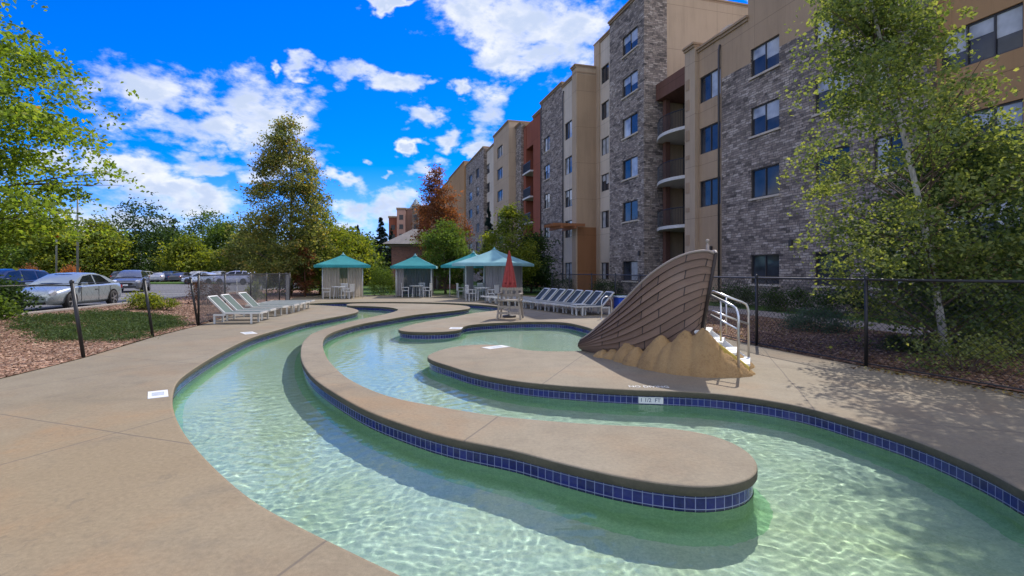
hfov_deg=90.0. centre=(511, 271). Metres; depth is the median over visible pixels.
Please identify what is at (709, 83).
window
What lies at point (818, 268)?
window
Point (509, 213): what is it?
locust tree
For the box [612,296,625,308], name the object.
towel bin
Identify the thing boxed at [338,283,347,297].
patio chair
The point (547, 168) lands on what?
window
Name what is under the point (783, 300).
foundation shrub
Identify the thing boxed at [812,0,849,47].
window
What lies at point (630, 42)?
window
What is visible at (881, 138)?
window
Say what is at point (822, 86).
window
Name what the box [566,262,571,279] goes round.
window
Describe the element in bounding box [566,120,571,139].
window
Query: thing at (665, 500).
pool tile band
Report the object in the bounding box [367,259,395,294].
round shrub
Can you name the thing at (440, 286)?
door
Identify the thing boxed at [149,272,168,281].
parked car
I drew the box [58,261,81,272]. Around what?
orange shrub
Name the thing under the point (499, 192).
window
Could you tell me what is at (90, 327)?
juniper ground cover
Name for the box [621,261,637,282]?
window
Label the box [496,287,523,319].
lifeguard chair
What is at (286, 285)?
grey fence
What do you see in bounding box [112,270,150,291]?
parked car
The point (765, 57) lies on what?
window
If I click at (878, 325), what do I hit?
garden path
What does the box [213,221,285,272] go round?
wood tree
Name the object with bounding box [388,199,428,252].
distant building
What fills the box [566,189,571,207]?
window
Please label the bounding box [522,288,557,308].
sun lounger
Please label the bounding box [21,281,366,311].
parking lot
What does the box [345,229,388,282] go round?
wood tree
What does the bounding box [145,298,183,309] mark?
yellow shrub
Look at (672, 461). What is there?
pool island deck
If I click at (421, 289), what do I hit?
patio chair
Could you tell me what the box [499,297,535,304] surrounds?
flat lounger
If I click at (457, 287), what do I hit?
patio chair
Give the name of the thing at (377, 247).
wood tree
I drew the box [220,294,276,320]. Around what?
sun lounger
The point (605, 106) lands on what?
window
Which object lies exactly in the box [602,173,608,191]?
window
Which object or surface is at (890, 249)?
window
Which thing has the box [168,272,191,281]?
parked car
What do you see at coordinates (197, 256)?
wood tree
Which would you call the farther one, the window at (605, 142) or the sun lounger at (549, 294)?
the window at (605, 142)
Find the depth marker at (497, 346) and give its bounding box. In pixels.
[482,345,509,348]
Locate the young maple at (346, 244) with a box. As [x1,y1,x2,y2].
[267,206,365,294]
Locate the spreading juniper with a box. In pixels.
[771,303,868,334]
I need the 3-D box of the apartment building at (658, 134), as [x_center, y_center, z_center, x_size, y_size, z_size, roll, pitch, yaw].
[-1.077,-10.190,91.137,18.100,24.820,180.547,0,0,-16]
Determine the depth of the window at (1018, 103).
15.85 m
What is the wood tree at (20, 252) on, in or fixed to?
on the ground at (441, 292)
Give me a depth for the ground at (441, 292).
24.41 m
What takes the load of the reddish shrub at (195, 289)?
on the mulch bed at (73, 356)
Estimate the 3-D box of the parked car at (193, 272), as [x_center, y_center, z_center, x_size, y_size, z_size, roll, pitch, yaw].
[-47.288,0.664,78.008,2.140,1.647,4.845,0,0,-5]
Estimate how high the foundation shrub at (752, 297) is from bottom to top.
1.481 m
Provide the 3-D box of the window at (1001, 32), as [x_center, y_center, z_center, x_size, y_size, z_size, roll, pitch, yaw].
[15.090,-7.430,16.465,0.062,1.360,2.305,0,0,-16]
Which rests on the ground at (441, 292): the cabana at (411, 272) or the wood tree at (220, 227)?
the wood tree at (220, 227)
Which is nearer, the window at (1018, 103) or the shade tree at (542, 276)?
the window at (1018, 103)
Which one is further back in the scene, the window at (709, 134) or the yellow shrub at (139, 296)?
the window at (709, 134)
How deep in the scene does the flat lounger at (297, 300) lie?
22.93 m
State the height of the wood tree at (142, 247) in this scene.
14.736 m
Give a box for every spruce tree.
[168,219,176,246]
[372,217,389,283]
[381,228,393,283]
[477,207,492,285]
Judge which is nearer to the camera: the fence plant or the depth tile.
the depth tile
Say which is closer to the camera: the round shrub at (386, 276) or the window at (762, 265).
the window at (762, 265)
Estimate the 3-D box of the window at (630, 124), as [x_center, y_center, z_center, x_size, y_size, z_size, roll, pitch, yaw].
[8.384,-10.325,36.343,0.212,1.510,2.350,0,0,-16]
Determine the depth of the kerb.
20.28 m
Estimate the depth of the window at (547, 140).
53.21 m
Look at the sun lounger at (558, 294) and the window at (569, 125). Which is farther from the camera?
the window at (569, 125)
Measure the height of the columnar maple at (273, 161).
12.524 m
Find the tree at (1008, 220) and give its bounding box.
[818,91,1023,356]
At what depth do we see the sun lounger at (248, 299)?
18.89 m
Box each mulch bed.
[0,289,318,377]
[559,294,1023,392]
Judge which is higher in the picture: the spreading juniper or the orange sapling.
the orange sapling
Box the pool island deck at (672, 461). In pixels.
[300,303,757,496]
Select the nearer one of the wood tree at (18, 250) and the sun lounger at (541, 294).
the sun lounger at (541, 294)
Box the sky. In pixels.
[0,0,747,269]
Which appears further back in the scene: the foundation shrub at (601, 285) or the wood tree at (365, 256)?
the wood tree at (365, 256)
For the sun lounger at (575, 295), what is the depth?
21.41 m
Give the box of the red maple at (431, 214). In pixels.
[410,164,465,289]
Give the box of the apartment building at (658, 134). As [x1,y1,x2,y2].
[430,0,1023,321]
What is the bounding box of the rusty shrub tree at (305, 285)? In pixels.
[289,245,318,296]
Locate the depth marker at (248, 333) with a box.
[240,332,257,333]
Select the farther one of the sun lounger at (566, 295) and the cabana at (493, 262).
the cabana at (493, 262)
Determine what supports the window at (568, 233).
in the apartment building at (658, 134)
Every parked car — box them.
[0,269,48,292]
[20,272,121,309]
[110,271,120,279]
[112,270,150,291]
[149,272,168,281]
[161,271,178,281]
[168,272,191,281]
[181,272,220,283]
[190,271,205,274]
[213,271,226,275]
[213,271,254,284]
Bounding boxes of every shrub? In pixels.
[0,274,43,311]
[0,291,27,319]
[18,262,37,269]
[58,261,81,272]
[120,290,167,308]
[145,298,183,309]
[185,278,229,303]
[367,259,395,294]
[541,277,573,290]
[586,279,623,294]
[710,280,761,306]
[754,284,819,311]
[798,282,876,315]
[860,283,961,322]
[872,330,928,352]
[887,316,1023,378]
[936,292,1023,364]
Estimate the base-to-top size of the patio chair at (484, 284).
0.915 m
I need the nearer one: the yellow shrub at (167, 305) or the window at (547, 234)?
the yellow shrub at (167, 305)
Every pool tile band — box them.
[173,304,1023,513]
[303,307,752,510]
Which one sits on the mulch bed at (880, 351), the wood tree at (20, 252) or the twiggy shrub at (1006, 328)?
the twiggy shrub at (1006, 328)
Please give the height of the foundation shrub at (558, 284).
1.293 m
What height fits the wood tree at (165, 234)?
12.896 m
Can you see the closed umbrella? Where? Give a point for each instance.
(509, 280)
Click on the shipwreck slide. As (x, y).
(655, 320)
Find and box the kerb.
[3,288,274,315]
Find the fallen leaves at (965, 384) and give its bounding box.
[851,366,1023,397]
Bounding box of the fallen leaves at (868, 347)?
[706,319,1023,390]
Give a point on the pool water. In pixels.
(265, 424)
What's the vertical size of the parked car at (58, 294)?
1.472 m
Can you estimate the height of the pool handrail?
0.841 m
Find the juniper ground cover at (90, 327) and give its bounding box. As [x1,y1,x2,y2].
[0,308,195,343]
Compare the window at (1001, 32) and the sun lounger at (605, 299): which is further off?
the sun lounger at (605, 299)
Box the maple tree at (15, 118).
[0,0,148,276]
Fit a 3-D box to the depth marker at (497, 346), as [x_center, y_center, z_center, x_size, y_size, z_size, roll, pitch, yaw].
[-0.345,1.617,11.030,0.550,0.009,0.300,0,0,-40]
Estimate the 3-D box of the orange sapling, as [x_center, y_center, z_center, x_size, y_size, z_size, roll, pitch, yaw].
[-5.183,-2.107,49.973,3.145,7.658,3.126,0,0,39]
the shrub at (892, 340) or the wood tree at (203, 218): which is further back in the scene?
the wood tree at (203, 218)
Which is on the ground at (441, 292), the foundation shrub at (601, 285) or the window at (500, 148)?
the foundation shrub at (601, 285)
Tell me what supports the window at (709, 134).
in the apartment building at (658, 134)
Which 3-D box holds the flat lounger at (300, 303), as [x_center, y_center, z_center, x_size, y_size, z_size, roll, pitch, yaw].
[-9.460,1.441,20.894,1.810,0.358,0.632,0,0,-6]
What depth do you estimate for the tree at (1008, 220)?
9.79 m
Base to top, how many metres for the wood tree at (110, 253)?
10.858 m
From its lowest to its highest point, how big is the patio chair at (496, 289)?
0.915 m
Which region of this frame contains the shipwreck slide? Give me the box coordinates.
[578,239,755,377]
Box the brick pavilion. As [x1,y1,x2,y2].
[383,229,455,288]
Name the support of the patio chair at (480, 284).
on the pool deck at (106, 469)
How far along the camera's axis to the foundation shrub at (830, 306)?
19.32 m
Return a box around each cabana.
[314,253,370,297]
[390,254,437,296]
[441,251,483,296]
[452,247,533,298]
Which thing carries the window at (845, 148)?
in the apartment building at (658, 134)
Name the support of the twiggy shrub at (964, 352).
on the mulch bed at (880, 351)
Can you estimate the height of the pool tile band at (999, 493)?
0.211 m
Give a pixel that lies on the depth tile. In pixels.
(653, 400)
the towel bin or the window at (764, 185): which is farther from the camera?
the window at (764, 185)
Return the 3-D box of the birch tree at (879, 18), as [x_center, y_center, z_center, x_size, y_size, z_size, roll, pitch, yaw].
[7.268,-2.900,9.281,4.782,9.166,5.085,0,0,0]
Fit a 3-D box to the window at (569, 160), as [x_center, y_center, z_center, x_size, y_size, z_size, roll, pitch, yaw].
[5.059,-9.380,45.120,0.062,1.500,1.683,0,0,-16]
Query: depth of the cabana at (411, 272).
34.28 m
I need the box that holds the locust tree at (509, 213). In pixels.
[470,201,545,285]
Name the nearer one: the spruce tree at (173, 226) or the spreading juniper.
the spreading juniper
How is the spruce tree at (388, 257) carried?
on the ground at (441, 292)
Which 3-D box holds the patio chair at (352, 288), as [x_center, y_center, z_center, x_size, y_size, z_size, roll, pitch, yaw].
[-9.844,1.167,30.950,0.481,0.915,0.498,0,0,20]
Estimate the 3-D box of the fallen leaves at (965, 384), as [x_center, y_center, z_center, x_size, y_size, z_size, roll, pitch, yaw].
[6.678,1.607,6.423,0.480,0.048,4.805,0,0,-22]
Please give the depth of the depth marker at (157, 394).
6.75 m
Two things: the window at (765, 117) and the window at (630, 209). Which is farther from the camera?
the window at (630, 209)
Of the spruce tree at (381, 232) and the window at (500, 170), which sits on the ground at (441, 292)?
the spruce tree at (381, 232)
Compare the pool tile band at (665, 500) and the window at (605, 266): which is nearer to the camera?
the pool tile band at (665, 500)
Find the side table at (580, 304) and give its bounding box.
[571,303,586,315]
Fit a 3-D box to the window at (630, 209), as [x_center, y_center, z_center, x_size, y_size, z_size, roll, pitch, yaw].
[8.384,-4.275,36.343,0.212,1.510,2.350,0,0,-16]
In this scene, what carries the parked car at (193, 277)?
on the parking lot
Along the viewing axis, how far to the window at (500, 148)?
69.91 m
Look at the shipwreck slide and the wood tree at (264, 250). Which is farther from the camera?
the wood tree at (264, 250)
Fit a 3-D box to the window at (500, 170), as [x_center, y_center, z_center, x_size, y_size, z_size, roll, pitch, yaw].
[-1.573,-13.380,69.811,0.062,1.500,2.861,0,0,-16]
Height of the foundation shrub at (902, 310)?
1.514 m
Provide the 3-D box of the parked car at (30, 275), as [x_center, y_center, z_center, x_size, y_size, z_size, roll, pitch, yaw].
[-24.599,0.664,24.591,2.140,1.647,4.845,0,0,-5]
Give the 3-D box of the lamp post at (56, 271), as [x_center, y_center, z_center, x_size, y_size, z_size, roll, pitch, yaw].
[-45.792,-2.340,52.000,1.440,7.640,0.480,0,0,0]
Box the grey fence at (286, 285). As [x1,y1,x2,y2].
[197,273,289,324]
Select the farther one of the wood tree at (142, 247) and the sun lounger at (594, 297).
the wood tree at (142, 247)
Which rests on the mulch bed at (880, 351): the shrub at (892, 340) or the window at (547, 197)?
the shrub at (892, 340)
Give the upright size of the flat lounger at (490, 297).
0.358 m
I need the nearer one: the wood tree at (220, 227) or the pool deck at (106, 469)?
the pool deck at (106, 469)
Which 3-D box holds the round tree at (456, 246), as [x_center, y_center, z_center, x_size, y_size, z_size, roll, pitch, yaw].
[-4.814,-1.232,39.260,5.993,5.915,6.212,0,0,0]
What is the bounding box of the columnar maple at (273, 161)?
[225,111,339,294]
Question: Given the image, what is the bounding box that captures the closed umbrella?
[502,251,516,317]
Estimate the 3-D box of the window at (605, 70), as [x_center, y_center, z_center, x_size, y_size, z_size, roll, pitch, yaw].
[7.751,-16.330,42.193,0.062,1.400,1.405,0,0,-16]
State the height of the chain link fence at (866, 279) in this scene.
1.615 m
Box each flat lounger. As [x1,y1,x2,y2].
[245,304,298,313]
[257,302,304,311]
[261,301,309,310]
[272,300,314,308]
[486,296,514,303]
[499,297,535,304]
[504,298,542,305]
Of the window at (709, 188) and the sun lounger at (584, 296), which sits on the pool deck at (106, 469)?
the sun lounger at (584, 296)
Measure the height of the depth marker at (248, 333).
0.009 m
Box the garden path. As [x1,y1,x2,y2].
[599,295,1012,342]
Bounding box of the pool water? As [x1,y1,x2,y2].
[173,306,1023,575]
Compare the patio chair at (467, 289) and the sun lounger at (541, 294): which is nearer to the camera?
the sun lounger at (541, 294)
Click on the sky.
(385, 92)
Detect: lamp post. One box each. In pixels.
[55,211,67,272]
[76,184,93,272]
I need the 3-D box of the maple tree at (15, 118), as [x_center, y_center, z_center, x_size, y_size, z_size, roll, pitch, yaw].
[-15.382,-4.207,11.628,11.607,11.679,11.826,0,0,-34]
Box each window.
[498,145,501,157]
[498,167,501,179]
[498,190,501,201]
[543,135,549,153]
[543,164,549,181]
[543,193,549,209]
[544,223,549,239]
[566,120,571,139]
[566,156,571,174]
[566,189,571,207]
[566,220,571,237]
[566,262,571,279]
[602,63,608,83]
[602,100,608,119]
[602,136,608,155]
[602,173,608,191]
[602,210,608,227]
[602,262,608,279]
[621,26,637,59]
[621,69,637,100]
[621,112,637,140]
[621,155,637,181]
[621,199,637,223]
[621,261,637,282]
[701,69,717,102]
[701,122,717,153]
[701,177,717,206]
[748,35,780,80]
[748,98,780,139]
[748,164,780,200]
[748,254,780,286]
[811,69,849,117]
[811,145,850,187]
[811,251,849,288]
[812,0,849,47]
[870,133,905,178]
[870,249,903,290]
[872,51,903,94]
[942,2,1022,69]
[942,99,1022,156]
[942,198,1021,243]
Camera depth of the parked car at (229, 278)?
59.17 m
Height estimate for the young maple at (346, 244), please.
6.649 m
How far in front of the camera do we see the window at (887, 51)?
19.14 m
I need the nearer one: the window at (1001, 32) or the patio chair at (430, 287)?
the window at (1001, 32)
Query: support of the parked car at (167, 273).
on the parking lot
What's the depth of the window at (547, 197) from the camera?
53.21 m
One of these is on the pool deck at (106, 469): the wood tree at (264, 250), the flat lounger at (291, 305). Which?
the flat lounger at (291, 305)
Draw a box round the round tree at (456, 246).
[405,217,481,293]
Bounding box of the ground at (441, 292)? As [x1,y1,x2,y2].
[0,281,1023,393]
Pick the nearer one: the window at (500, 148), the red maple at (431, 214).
the red maple at (431, 214)
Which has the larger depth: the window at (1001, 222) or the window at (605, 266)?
the window at (605, 266)
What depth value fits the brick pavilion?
49.75 m
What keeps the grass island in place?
on the parking lot
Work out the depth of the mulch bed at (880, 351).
10.13 m
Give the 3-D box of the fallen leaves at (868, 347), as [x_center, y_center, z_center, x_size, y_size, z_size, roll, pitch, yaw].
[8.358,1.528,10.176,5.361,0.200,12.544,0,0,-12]
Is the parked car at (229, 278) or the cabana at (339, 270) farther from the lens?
the parked car at (229, 278)
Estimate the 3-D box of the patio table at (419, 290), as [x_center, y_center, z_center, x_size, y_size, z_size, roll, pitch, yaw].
[-6.173,1.254,33.200,0.950,0.737,0.950,0,0,0]
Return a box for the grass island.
[150,282,237,283]
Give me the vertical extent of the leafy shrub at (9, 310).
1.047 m
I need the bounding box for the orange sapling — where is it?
[457,212,475,288]
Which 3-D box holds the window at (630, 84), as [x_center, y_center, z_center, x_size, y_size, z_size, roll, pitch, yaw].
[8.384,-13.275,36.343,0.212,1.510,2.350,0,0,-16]
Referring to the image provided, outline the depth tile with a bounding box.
[639,397,662,403]
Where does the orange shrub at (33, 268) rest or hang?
on the parking lot
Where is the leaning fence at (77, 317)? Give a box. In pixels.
[0,277,198,375]
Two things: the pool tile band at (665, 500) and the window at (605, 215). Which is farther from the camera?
the window at (605, 215)
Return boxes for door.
[433,269,442,287]
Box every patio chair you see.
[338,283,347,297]
[343,284,354,298]
[401,283,408,296]
[416,283,424,296]
[423,283,431,296]
[456,283,464,297]
[465,285,476,300]
[473,283,482,296]
[476,283,485,297]
[487,285,498,300]
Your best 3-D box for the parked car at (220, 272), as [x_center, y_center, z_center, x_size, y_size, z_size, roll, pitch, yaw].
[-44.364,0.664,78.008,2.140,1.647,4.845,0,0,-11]
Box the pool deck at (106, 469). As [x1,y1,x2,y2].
[0,295,1023,575]
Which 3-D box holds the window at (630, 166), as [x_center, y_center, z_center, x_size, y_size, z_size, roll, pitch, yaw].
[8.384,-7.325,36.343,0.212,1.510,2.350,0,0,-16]
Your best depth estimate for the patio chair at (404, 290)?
32.84 m
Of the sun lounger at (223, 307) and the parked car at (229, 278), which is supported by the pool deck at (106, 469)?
the sun lounger at (223, 307)
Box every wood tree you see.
[0,200,69,270]
[2,214,79,267]
[14,228,111,277]
[49,210,140,277]
[82,191,194,278]
[141,217,187,269]
[145,230,227,281]
[153,204,232,270]
[192,215,243,270]
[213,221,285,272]
[238,230,285,270]
[307,223,385,284]
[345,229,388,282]
[363,232,392,263]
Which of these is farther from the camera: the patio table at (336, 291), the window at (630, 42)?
the window at (630, 42)
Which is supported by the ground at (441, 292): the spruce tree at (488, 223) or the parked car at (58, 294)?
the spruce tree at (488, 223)
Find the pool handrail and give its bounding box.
[601,296,611,318]
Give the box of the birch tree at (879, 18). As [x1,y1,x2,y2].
[776,0,1023,361]
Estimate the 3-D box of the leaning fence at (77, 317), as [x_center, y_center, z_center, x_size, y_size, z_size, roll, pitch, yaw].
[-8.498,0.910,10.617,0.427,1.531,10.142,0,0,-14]
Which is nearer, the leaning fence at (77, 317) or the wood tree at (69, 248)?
the leaning fence at (77, 317)
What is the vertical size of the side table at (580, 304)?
0.420 m
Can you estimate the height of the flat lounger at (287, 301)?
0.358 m
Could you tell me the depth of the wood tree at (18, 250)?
68.25 m
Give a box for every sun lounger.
[207,295,267,323]
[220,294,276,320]
[237,292,288,316]
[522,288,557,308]
[523,288,549,307]
[527,289,565,309]
[534,289,573,310]
[542,290,582,311]
[551,290,592,312]
[559,291,602,313]
[569,291,614,315]
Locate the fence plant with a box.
[245,282,268,301]
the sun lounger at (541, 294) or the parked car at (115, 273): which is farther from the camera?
the parked car at (115, 273)
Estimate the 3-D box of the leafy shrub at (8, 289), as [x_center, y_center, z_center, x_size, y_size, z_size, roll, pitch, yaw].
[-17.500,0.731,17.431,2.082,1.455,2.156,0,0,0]
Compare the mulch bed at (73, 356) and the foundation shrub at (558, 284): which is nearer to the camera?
the mulch bed at (73, 356)
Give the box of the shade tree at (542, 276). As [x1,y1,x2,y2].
[508,228,562,292]
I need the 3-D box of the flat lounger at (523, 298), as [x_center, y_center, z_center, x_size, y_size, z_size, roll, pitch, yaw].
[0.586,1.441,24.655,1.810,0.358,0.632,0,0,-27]
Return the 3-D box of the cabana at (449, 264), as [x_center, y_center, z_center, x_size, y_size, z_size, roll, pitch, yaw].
[-2.595,0.085,34.600,3.310,3.070,3.310,0,0,18]
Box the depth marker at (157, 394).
[148,390,167,398]
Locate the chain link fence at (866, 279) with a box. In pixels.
[551,273,1023,390]
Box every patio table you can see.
[332,286,346,298]
[412,285,421,296]
[476,287,489,300]
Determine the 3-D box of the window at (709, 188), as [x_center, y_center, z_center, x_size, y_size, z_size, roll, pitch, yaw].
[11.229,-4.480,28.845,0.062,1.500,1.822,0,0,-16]
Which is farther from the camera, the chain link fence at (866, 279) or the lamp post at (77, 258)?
the lamp post at (77, 258)
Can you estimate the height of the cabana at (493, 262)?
3.140 m

